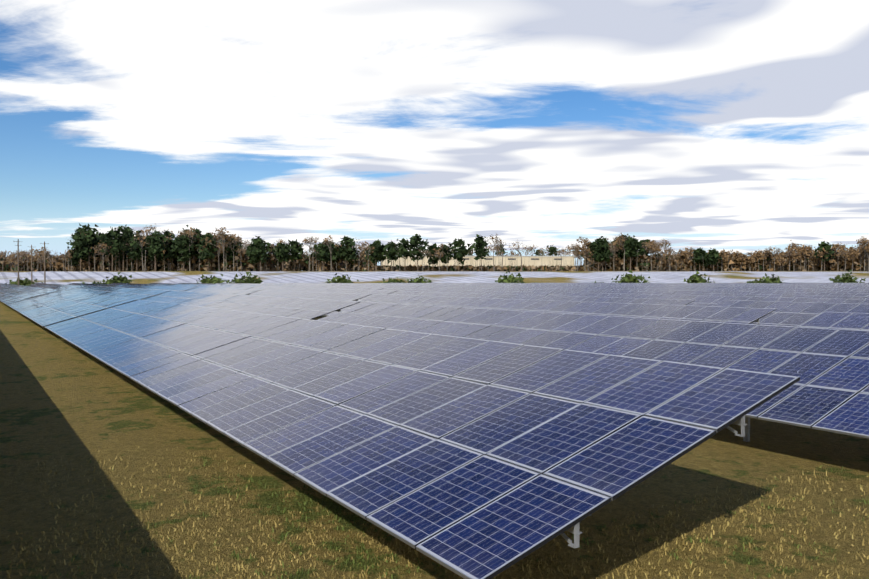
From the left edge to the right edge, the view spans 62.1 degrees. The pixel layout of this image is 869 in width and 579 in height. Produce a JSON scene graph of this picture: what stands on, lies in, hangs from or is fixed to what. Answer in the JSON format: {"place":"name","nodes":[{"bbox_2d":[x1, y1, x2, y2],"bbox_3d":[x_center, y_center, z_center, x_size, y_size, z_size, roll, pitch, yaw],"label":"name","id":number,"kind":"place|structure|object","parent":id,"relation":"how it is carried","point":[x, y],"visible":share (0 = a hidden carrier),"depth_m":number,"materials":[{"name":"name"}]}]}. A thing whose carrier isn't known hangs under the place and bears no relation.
{"place":"outdoors","nodes":[
{"label":"outdoors","id":0,"kind":"place"},
{"bbox_2d":[0,271,868,578],"bbox_3d":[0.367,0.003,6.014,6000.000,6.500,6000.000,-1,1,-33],"label":"ground","id":1,"kind":"structure","parent":0,"point":[62,401],"depth_m":11.24,"materials":[{"name":"green plant"}]},
{"bbox_2d":[13,239,48,284],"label":"utility poles","id":2,"kind":"object","parent":1,"relation":"on","point":[18,245],"visible":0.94,"depth_m":197.78,"materials":[{"name":"grey wood"}]},
{"bbox_2d":[7,286,758,547],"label":"panel support posts","id":3,"kind":"object","parent":1,"relation":"on","point":[743,422],"visible":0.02,"depth_m":8.09,"materials":[{"name":"silver metal"}]},
{"bbox_2d":[0,283,868,578],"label":"solar panels","id":4,"kind":"object","parent":3,"relation":"on","point":[478,429],"visible":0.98,"depth_m":13.28,"materials":[{"name":"blue glass"}]},
{"bbox_2d":[0,247,868,270],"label":"treeline understory","id":5,"kind":"object","parent":1,"relation":"on","point":[638,265],"visible":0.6,"depth_m":311.38,"materials":[{"name":"brown plant"}]},
{"bbox_2d":[0,225,868,270],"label":"bare trees","id":6,"kind":"object","parent":1,"relation":"on","point":[793,252],"visible":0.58,"depth_m":305.13,"materials":[{"name":"brown plant"}]},
{"bbox_2d":[4,268,865,285],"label":"bushes","id":7,"kind":"object","parent":1,"relation":"on","point":[693,278],"visible":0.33,"depth_m":223.01,"materials":[{"name":"green plant"}]},
{"bbox_2d":[66,223,846,270],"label":"evergreen trees","id":8,"kind":"object","parent":1,"relation":"on","point":[256,250],"visible":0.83,"depth_m":306.16,"materials":[{"name":"green plant"}]},
{"bbox_2d":[382,256,574,266],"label":"warehouse","id":9,"kind":"structure","parent":1,"relation":"on","point":[548,261],"depth_m":428.38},
{"bbox_2d":[397,258,560,259],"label":"windows","id":10,"kind":"structure","parent":9,"relation":"attached to","point":[508,259],"depth_m":428.97,"materials":[{"name":"grey glass"}]},
{"bbox_2d":[383,255,574,256],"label":"roof","id":11,"kind":"structure","parent":9,"relation":"attached to","point":[529,256],"depth_m":429.59,"materials":[{"name":"grey metal"}]},
{"bbox_2d":[0,0,868,267],"label":"sky","id":12,"kind":"structure","parent":0,"point":[742,126],"materials":[{"name":"white"}]}
]}

